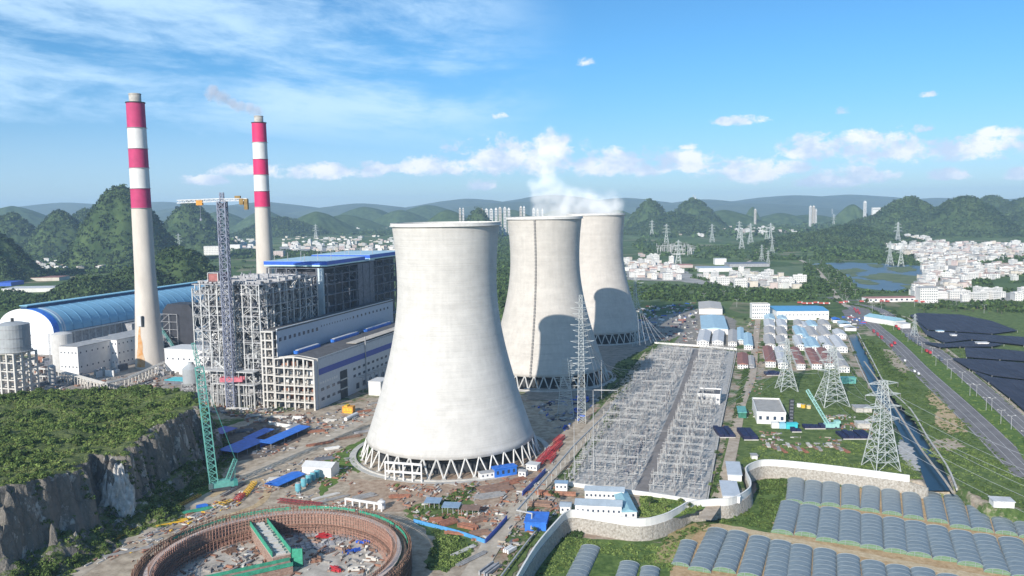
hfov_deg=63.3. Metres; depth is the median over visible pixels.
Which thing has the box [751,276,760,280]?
house
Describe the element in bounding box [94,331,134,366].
plant block
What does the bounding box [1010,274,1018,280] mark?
house
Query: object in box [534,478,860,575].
green field
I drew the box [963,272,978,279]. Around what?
house
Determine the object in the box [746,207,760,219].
hill
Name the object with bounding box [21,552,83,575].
scrub
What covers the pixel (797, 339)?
dormitory
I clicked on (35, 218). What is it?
hill
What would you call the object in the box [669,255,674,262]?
house
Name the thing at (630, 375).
scrub
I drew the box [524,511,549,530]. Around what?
blue shed
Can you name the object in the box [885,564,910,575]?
greenhouse
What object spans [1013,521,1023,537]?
greenhouse
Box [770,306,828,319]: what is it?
long blue hall
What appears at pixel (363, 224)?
hill
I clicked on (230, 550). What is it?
material stack
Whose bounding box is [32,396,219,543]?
cliff bushes
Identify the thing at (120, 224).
hill
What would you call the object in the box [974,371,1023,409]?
solar panels
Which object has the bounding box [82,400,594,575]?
site earth
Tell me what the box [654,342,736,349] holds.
yard wall
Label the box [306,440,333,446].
material stack
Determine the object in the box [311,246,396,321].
boiler house
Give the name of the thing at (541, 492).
material stack
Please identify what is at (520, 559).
grass verge
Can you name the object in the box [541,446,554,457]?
red section
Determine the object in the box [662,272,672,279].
house
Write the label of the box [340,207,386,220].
hill
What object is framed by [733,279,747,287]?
house
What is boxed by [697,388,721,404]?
relay house
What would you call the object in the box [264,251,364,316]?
boiler house
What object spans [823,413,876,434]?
loose debris
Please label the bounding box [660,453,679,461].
gantry
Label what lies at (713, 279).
house
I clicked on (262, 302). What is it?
boiler steelwork
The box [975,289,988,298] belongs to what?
house
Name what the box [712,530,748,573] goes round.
greenhouse
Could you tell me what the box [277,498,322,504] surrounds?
red girder
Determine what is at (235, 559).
material stack
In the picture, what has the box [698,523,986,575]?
field track
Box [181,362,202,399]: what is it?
cement silo
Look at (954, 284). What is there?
house
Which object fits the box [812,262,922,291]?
pond water
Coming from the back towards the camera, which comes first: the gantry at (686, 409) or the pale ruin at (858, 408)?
the pale ruin at (858, 408)
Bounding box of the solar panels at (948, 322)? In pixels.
[909,313,1017,333]
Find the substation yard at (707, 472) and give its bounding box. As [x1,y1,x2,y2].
[566,345,734,499]
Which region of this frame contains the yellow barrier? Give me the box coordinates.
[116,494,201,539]
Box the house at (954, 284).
[941,283,963,288]
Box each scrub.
[0,384,204,485]
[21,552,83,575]
[60,472,222,575]
[405,511,478,571]
[409,486,477,511]
[432,535,473,566]
[491,520,551,575]
[535,529,583,575]
[544,537,679,574]
[566,405,619,480]
[595,340,671,403]
[638,496,701,517]
[662,510,777,544]
[708,351,753,498]
[749,370,888,419]
[755,478,787,522]
[860,339,918,390]
[865,340,1023,508]
[907,318,1022,414]
[922,447,1022,496]
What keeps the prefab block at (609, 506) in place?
on the ground at (738, 312)
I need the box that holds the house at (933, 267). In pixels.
[927,265,937,269]
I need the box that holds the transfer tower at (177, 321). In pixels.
[160,302,206,347]
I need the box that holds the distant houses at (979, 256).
[36,226,1023,294]
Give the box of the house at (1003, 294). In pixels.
[999,290,1005,297]
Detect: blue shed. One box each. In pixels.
[218,426,236,437]
[220,437,263,457]
[243,428,273,437]
[260,425,310,447]
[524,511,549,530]
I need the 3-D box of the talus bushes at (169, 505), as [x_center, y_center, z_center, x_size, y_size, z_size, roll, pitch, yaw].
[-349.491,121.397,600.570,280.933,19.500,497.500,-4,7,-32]
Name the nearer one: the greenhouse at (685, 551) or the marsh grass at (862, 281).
the greenhouse at (685, 551)
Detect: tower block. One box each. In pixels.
[490,209,492,220]
[499,207,501,234]
[503,207,506,235]
[809,206,811,226]
[812,206,814,223]
[863,201,866,216]
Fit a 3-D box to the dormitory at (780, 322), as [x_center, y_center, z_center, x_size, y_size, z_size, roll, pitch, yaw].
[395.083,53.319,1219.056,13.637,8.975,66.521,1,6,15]
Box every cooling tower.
[349,221,549,483]
[501,216,616,391]
[566,213,650,345]
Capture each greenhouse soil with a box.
[670,531,938,575]
[772,522,1008,575]
[781,484,1023,548]
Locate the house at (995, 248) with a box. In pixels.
[991,246,1002,250]
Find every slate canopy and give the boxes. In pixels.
[424,497,441,508]
[441,502,461,513]
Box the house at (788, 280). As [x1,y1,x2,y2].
[781,279,792,286]
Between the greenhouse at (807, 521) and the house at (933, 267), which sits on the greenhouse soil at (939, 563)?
the greenhouse at (807, 521)
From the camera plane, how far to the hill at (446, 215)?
6184.01 m
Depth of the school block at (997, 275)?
1930.65 m
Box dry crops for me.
[653,523,703,562]
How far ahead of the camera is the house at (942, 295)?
1535.63 m
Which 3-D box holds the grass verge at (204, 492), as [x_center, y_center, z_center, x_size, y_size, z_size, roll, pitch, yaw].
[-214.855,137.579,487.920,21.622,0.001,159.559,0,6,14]
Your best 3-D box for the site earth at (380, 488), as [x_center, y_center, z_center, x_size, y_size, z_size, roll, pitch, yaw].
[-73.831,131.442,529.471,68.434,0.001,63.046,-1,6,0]
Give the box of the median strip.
[847,302,1023,459]
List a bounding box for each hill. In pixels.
[0,206,45,228]
[0,215,34,247]
[0,235,53,281]
[25,212,78,256]
[37,277,120,302]
[64,185,174,267]
[76,211,85,222]
[110,269,172,286]
[155,247,217,283]
[164,203,225,249]
[210,212,242,231]
[229,212,281,231]
[232,218,327,237]
[297,211,363,233]
[333,215,391,231]
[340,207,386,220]
[372,210,428,227]
[406,205,467,219]
[427,210,465,221]
[468,208,487,220]
[493,210,528,226]
[541,210,575,215]
[607,210,630,222]
[624,200,661,227]
[625,213,718,235]
[680,200,724,227]
[713,210,769,227]
[745,235,886,248]
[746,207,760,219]
[760,213,808,223]
[798,215,833,221]
[828,204,868,223]
[837,228,908,244]
[869,199,930,231]
[895,219,953,237]
[923,197,1022,237]
[983,197,1005,209]
[1002,202,1023,214]
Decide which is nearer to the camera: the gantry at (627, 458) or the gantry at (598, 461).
the gantry at (598, 461)
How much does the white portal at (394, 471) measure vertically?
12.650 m
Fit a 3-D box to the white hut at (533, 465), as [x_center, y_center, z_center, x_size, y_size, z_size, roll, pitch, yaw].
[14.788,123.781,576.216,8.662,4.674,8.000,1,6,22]
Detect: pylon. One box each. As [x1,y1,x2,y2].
[674,241,682,263]
[709,224,714,241]
[739,229,745,249]
[747,223,753,243]
[759,245,764,260]
[767,223,774,238]
[769,237,774,252]
[775,339,798,391]
[813,346,850,407]
[861,380,901,471]
[885,242,893,264]
[893,222,902,240]
[897,244,904,265]
[910,314,918,335]
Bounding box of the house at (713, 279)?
[710,276,716,281]
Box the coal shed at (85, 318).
[0,281,220,354]
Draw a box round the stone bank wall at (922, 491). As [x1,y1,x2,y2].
[909,482,928,498]
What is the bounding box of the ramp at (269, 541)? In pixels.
[246,514,290,561]
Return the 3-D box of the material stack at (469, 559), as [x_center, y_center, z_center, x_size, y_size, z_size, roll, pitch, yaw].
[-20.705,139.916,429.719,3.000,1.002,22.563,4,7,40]
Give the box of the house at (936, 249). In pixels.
[933,248,940,251]
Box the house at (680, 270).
[676,268,684,272]
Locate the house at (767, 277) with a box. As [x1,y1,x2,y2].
[762,275,772,280]
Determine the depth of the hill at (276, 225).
5581.95 m
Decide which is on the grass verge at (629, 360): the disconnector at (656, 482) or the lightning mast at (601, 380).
the lightning mast at (601, 380)
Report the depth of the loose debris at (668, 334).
1173.79 m
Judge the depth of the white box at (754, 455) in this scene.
590.04 m
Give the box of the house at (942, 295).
[938,291,947,298]
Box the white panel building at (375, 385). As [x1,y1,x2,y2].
[368,377,383,395]
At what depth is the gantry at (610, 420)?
670.15 m
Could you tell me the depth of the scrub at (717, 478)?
733.52 m
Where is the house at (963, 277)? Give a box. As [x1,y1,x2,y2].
[959,274,967,279]
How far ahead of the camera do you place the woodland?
2324.01 m
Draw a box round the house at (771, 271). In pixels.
[764,268,773,274]
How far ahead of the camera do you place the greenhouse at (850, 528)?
477.29 m
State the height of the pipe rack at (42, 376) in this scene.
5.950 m
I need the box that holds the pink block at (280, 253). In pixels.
[273,251,284,256]
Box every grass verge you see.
[191,480,216,497]
[318,438,373,495]
[350,461,362,472]
[403,495,479,572]
[497,519,555,575]
[565,336,679,476]
[602,340,662,395]
[638,496,705,517]
[709,352,760,498]
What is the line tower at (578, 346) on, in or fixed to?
on the site earth at (421, 540)
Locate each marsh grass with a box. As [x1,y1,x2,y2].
[839,268,867,273]
[853,279,879,284]
[859,273,916,284]
[867,264,883,267]
[886,266,916,272]
[900,285,910,288]
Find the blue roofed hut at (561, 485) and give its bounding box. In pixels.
[554,480,568,490]
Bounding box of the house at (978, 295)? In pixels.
[968,291,986,300]
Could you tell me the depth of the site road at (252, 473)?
582.27 m
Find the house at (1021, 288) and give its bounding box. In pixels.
[1017,286,1023,291]
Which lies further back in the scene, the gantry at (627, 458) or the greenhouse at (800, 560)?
the gantry at (627, 458)
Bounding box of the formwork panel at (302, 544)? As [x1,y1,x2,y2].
[289,541,311,549]
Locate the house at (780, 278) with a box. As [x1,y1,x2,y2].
[778,276,787,281]
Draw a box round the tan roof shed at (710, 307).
[698,301,722,313]
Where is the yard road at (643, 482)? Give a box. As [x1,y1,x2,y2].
[635,349,698,491]
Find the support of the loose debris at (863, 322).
on the paved lot
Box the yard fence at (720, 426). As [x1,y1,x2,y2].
[707,351,736,498]
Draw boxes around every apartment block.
[204,246,223,254]
[915,286,937,302]
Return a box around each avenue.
[827,297,1023,476]
[855,304,1023,436]
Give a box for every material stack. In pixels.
[102,544,159,556]
[155,518,188,525]
[182,506,212,513]
[196,503,207,507]
[209,564,220,572]
[221,546,238,554]
[229,407,250,409]
[230,555,246,562]
[234,428,253,432]
[256,434,274,438]
[267,476,280,480]
[271,415,288,417]
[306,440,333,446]
[307,429,325,432]
[310,555,322,562]
[311,492,339,500]
[313,456,334,460]
[314,494,348,504]
[315,532,331,539]
[320,547,334,554]
[323,419,336,421]
[324,445,339,450]
[330,565,342,572]
[335,434,362,439]
[342,547,360,554]
[348,565,364,571]
[352,492,377,499]
[353,429,368,433]
[356,539,370,544]
[362,556,379,562]
[388,493,410,498]
[428,516,443,522]
[437,517,457,526]
[444,530,466,535]
[451,544,475,555]
[456,550,487,566]
[457,522,478,530]
[468,516,488,523]
[469,528,491,535]
[472,491,505,500]
[475,481,513,492]
[478,561,499,575]
[500,479,519,484]
[503,544,516,553]
[514,476,526,481]
[527,499,553,507]
[535,489,554,496]
[553,491,575,496]
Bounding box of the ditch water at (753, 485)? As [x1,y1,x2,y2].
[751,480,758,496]
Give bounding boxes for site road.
[57,409,374,575]
[461,352,649,575]
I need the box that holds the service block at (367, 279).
[351,259,374,306]
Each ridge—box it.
[20,203,91,215]
[151,202,180,210]
[154,205,300,222]
[228,202,316,213]
[288,203,410,215]
[406,199,500,208]
[449,202,608,218]
[503,195,595,204]
[571,198,669,213]
[660,199,746,210]
[666,203,870,216]
[733,195,885,211]
[824,195,902,201]
[885,198,952,206]
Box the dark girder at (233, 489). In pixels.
[220,482,245,496]
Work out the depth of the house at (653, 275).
2028.16 m
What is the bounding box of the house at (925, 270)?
[922,268,930,273]
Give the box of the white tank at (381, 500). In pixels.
[377,498,385,509]
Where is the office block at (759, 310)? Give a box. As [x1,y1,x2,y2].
[750,303,769,318]
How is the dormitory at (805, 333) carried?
on the ground at (738, 312)
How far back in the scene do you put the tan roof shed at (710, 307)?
1378.92 m
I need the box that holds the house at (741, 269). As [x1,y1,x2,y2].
[738,266,744,273]
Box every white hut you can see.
[285,423,300,429]
[477,469,494,478]
[518,469,528,476]
[525,461,540,470]
[974,341,989,343]
[988,496,1015,507]
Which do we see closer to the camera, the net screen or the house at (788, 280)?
the net screen
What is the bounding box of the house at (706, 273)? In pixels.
[703,270,708,278]
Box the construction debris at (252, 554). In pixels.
[173,533,383,575]
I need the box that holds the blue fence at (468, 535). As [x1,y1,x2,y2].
[413,519,484,542]
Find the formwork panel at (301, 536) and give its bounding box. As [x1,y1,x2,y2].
[293,531,321,539]
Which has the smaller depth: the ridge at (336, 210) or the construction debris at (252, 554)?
the construction debris at (252, 554)
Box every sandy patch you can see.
[883,349,909,372]
[925,389,967,432]
[932,438,965,451]
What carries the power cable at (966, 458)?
attached to the pylon at (884, 417)
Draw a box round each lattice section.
[218,499,232,505]
[242,481,256,496]
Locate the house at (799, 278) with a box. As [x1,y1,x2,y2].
[793,274,806,282]
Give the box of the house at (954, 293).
[946,289,966,298]
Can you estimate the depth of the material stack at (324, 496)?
525.02 m
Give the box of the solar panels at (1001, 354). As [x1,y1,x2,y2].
[965,347,1023,360]
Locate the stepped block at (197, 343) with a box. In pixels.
[195,326,228,345]
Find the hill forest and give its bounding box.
[0,184,1023,302]
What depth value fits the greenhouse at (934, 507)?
506.49 m
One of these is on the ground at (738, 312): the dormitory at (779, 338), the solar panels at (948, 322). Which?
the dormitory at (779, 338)
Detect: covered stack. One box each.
[713,425,735,437]
[737,427,758,440]
[764,370,781,375]
[790,427,801,432]
[802,423,836,428]
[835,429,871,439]
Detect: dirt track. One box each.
[207,478,271,519]
[698,319,760,519]
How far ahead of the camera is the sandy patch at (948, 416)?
699.42 m
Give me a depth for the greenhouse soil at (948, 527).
499.96 m
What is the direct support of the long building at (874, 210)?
on the hill at (849, 213)
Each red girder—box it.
[232,492,244,502]
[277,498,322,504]
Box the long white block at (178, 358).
[164,344,220,372]
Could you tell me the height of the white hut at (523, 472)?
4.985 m
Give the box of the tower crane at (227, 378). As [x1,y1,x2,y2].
[177,192,248,408]
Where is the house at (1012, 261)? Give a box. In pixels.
[1008,258,1017,263]
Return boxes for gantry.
[588,437,606,447]
[595,453,615,460]
[595,458,615,473]
[602,416,619,431]
[617,452,637,469]
[624,413,641,422]
[627,434,645,447]
[633,373,647,380]
[646,402,662,408]
[653,470,674,488]
[657,459,677,477]
[660,453,665,471]
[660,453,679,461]
[663,447,681,462]
[665,439,683,452]
[668,431,671,453]
[668,432,685,449]
[675,410,691,427]
[677,406,693,419]
[678,463,697,469]
[679,462,684,487]
[680,451,699,471]
[685,441,702,457]
[688,428,705,442]
[690,417,706,429]
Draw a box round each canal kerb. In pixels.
[847,336,879,401]
[857,332,957,489]
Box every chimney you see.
[125,93,164,368]
[251,116,274,273]
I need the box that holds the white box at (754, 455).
[750,453,758,459]
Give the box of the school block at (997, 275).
[983,272,999,277]
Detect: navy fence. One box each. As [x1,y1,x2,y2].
[485,516,506,542]
[522,468,545,495]
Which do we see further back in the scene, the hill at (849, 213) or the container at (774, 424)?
the hill at (849, 213)
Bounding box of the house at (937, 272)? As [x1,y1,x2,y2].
[930,270,942,275]
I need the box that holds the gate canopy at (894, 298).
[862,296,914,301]
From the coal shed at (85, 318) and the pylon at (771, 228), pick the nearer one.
the coal shed at (85, 318)
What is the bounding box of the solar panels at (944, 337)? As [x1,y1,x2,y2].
[918,323,1023,344]
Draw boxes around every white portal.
[344,498,381,511]
[384,461,421,481]
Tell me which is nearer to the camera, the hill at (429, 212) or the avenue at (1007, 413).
the avenue at (1007, 413)
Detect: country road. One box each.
[799,260,850,306]
[843,300,970,304]
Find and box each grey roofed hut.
[719,480,740,502]
[725,461,742,480]
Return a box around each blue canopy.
[831,317,840,322]
[837,320,850,326]
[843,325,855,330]
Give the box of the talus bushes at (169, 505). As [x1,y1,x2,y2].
[10,434,237,575]
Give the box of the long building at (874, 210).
[871,207,880,214]
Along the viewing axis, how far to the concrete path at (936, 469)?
623.85 m
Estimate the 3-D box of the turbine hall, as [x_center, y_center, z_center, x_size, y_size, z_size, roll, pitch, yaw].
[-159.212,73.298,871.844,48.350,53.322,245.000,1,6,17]
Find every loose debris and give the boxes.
[0,377,99,391]
[84,495,241,565]
[92,372,188,391]
[205,402,319,422]
[230,448,380,510]
[240,401,376,456]
[386,449,559,540]
[482,485,568,575]
[531,395,598,430]
[635,303,696,324]
[639,320,698,342]
[746,376,762,417]
[747,320,761,364]
[759,431,841,447]
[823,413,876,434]
[842,316,866,325]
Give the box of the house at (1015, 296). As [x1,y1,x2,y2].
[1010,291,1022,300]
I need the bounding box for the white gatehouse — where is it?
[896,322,910,327]
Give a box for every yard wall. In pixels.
[568,482,697,501]
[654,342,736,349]
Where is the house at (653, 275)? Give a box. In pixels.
[651,273,656,278]
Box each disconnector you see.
[572,461,582,473]
[576,457,584,470]
[580,450,589,462]
[608,433,621,444]
[621,444,629,456]
[625,474,634,488]
[648,478,665,490]
[651,468,665,477]
[687,468,702,479]
[687,476,703,489]
[692,459,707,468]
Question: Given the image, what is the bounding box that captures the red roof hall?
[662,264,692,267]
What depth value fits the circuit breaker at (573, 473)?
554.94 m
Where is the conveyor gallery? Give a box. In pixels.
[162,328,173,346]
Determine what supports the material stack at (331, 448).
on the site earth at (421, 540)
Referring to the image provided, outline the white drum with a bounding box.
[344,412,357,420]
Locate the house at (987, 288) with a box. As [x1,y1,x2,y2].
[976,287,994,290]
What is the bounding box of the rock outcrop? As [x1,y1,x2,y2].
[98,463,135,518]
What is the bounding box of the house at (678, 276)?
[676,274,681,279]
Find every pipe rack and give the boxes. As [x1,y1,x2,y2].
[33,361,164,388]
[39,375,101,386]
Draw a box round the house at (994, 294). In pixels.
[989,290,1000,299]
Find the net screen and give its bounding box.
[291,547,302,566]
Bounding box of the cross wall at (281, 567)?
[206,557,292,575]
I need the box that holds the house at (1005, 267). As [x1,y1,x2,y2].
[998,266,1012,270]
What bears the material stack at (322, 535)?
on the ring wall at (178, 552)
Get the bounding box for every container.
[342,404,354,412]
[491,463,516,477]
[737,406,746,417]
[770,421,778,427]
[779,422,785,428]
[786,422,797,428]
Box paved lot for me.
[842,307,871,325]
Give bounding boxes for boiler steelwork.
[191,268,318,408]
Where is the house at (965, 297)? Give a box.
[960,293,970,300]
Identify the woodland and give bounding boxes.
[0,222,1023,318]
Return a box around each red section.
[535,454,546,466]
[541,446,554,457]
[544,451,556,463]
[549,440,562,452]
[552,434,564,443]
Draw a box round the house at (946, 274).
[940,271,952,276]
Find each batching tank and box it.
[295,482,300,493]
[301,477,306,486]
[306,474,311,483]
[310,471,315,481]
[314,469,319,479]
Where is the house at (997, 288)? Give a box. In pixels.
[993,286,1002,290]
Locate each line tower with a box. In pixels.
[555,358,577,417]
[570,296,593,423]
[629,278,643,346]
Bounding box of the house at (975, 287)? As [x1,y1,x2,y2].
[973,285,981,291]
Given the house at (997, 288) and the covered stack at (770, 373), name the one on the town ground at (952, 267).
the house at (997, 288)
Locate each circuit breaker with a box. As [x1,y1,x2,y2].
[567,468,579,478]
[583,474,595,484]
[587,469,599,478]
[604,476,614,485]
[625,472,637,482]
[628,464,640,474]
[631,460,643,469]
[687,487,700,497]
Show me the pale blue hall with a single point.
(712, 322)
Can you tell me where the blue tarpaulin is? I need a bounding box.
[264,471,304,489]
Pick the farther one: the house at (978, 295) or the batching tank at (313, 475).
the house at (978, 295)
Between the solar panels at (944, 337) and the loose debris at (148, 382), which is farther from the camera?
the solar panels at (944, 337)
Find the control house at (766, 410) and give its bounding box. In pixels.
[752,397,785,423]
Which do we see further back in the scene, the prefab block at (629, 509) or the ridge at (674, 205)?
the ridge at (674, 205)
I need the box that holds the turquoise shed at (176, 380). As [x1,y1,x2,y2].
[165,377,182,384]
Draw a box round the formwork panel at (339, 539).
[329,534,357,542]
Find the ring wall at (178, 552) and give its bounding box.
[131,503,411,575]
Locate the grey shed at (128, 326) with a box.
[122,318,161,331]
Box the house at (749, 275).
[744,274,755,279]
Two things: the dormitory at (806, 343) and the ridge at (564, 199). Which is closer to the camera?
the dormitory at (806, 343)
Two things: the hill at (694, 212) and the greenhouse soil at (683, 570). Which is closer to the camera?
the greenhouse soil at (683, 570)
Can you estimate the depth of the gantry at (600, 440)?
612.65 m
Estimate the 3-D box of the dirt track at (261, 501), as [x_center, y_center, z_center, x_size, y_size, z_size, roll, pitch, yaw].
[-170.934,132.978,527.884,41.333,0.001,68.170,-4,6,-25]
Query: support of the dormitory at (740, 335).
on the ground at (738, 312)
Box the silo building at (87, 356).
[59,339,111,374]
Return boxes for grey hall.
[695,266,731,271]
[724,262,769,266]
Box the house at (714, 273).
[711,270,718,276]
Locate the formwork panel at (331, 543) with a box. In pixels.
[304,539,334,548]
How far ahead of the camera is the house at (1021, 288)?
1577.84 m
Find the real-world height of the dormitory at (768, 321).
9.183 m
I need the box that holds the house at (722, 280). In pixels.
[716,276,729,284]
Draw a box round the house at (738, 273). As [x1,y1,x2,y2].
[733,271,740,276]
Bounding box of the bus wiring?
[572,343,731,494]
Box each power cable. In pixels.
[866,425,1022,511]
[867,414,1021,495]
[868,401,1022,478]
[900,422,1023,485]
[902,398,1022,454]
[904,411,1023,469]
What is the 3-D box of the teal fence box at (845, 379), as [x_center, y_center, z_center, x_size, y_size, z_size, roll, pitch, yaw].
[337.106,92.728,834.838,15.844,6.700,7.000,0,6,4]
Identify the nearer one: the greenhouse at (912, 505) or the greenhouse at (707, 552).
the greenhouse at (707, 552)
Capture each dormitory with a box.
[697,329,710,345]
[712,329,723,345]
[728,329,736,346]
[737,327,743,343]
[737,352,748,368]
[743,332,752,349]
[748,355,754,368]
[762,345,775,367]
[763,318,774,329]
[763,325,775,338]
[763,334,774,349]
[764,313,774,322]
[774,346,787,368]
[775,326,787,338]
[775,334,786,350]
[776,314,786,322]
[776,318,786,330]
[790,346,805,369]
[792,325,802,337]
[792,335,803,350]
[793,319,802,326]
[800,327,808,337]
[802,338,810,351]
[804,326,818,339]
[805,320,817,329]
[805,336,820,350]
[805,347,821,369]
[816,325,831,338]
[816,347,833,368]
[817,319,830,329]
[817,335,832,350]
[829,334,847,352]
[829,348,849,372]
[832,328,846,338]
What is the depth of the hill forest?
3907.76 m
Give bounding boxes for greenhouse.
[566,544,599,575]
[616,560,639,575]
[639,565,659,575]
[671,539,697,566]
[688,527,727,572]
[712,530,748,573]
[737,535,770,575]
[764,539,790,575]
[771,500,800,535]
[785,477,804,503]
[787,543,812,575]
[794,504,819,537]
[803,480,821,506]
[812,547,836,575]
[815,506,840,542]
[821,481,839,506]
[836,553,860,575]
[838,509,860,546]
[840,484,859,509]
[860,485,880,512]
[860,513,883,550]
[860,559,886,575]
[881,488,901,515]
[882,516,907,554]
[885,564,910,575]
[901,492,923,519]
[904,520,931,558]
[910,566,935,575]
[923,492,948,523]
[926,524,957,562]
[936,573,957,575]
[943,494,971,529]
[949,529,982,567]
[966,505,993,532]
[973,533,1010,575]
[991,516,1017,535]
[997,536,1023,575]
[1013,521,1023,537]
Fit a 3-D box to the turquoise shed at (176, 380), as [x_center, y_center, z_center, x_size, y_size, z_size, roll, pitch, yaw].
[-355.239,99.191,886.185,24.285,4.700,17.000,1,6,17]
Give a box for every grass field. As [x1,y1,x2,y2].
[639,264,839,301]
[735,364,922,478]
[858,336,1023,506]
[896,301,1023,412]
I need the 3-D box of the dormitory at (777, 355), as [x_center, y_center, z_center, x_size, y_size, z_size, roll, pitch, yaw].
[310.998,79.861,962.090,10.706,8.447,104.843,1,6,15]
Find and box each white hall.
[230,244,241,249]
[301,460,339,477]
[713,258,726,264]
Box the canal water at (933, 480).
[848,334,953,490]
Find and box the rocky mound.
[0,387,228,575]
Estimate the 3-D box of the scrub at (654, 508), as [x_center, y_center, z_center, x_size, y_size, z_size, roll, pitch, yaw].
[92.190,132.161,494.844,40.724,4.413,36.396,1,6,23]
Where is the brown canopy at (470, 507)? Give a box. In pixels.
[460,504,480,516]
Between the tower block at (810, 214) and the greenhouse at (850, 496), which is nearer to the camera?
the greenhouse at (850, 496)
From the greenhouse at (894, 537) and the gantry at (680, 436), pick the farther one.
the gantry at (680, 436)
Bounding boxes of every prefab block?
[559,501,571,513]
[574,498,622,515]
[584,485,624,498]
[613,491,637,517]
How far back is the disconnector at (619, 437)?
633.89 m
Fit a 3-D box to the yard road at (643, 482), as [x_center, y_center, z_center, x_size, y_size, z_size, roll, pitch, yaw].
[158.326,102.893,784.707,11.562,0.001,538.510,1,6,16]
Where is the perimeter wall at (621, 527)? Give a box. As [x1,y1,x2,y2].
[516,459,909,575]
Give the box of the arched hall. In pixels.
[864,313,905,325]
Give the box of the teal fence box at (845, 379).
[838,376,856,383]
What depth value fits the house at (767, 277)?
1872.98 m
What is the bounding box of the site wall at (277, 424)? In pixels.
[268,421,289,426]
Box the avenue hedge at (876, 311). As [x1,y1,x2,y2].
[845,303,881,314]
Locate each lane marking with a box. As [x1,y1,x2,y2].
[855,307,1013,454]
[875,329,995,445]
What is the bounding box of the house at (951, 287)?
[946,285,956,288]
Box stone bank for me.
[897,439,920,470]
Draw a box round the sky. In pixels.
[0,0,1023,207]
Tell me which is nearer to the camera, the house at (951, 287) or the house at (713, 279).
the house at (951, 287)
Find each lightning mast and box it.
[587,439,588,468]
[593,404,593,468]
[601,360,601,398]
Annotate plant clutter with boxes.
[3,356,57,385]
[79,360,127,377]
[155,364,181,375]
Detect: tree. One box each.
[553,492,559,501]
[646,497,653,504]
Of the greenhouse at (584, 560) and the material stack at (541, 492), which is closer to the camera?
the greenhouse at (584, 560)
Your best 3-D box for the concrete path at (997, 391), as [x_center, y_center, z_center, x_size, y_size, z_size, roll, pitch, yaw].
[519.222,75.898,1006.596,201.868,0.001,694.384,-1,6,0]
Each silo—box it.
[0,318,39,393]
[45,365,56,383]
[48,331,72,369]
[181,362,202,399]
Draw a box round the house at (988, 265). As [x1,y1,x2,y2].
[984,263,993,268]
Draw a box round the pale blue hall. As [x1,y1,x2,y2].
[700,314,727,334]
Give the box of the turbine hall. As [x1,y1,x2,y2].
[273,321,394,410]
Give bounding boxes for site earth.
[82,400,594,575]
[219,417,311,462]
[346,479,431,511]
[401,436,556,527]
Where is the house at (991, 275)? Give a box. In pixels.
[988,273,995,278]
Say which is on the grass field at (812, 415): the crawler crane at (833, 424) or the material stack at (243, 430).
the crawler crane at (833, 424)
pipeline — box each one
[500,510,537,575]
[516,399,617,510]
[524,388,617,396]
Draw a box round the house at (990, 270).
[987,268,994,272]
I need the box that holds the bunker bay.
[260,299,392,407]
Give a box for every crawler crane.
[191,342,237,492]
[806,389,840,429]
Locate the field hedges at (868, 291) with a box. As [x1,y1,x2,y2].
[42,229,1023,296]
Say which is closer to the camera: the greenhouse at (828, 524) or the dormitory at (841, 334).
the greenhouse at (828, 524)
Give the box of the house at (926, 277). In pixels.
[922,274,931,280]
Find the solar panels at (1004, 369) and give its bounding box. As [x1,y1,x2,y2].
[953,358,1023,378]
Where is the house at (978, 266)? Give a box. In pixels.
[974,264,982,269]
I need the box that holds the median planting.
[836,298,1023,450]
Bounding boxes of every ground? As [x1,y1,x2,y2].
[0,222,1023,575]
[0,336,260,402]
[280,245,388,251]
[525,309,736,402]
[624,260,791,287]
[911,265,1013,302]
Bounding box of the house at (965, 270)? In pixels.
[960,268,968,272]
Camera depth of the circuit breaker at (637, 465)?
570.22 m
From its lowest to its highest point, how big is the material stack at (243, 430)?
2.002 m
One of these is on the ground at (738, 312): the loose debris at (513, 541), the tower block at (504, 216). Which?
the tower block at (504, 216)
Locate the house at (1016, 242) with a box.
[1010,240,1020,244]
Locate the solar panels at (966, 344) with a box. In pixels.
[921,341,1002,346]
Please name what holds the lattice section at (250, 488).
on the site earth at (421, 540)
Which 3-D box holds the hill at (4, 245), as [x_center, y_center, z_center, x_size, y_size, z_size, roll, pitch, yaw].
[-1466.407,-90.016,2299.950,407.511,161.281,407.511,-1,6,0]
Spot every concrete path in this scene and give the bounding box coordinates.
[864,361,954,493]
[882,313,1023,414]
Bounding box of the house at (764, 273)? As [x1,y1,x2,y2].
[758,271,768,275]
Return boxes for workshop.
[0,280,23,285]
[1,286,54,291]
[30,275,69,280]
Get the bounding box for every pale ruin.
[851,404,871,412]
[853,420,870,428]

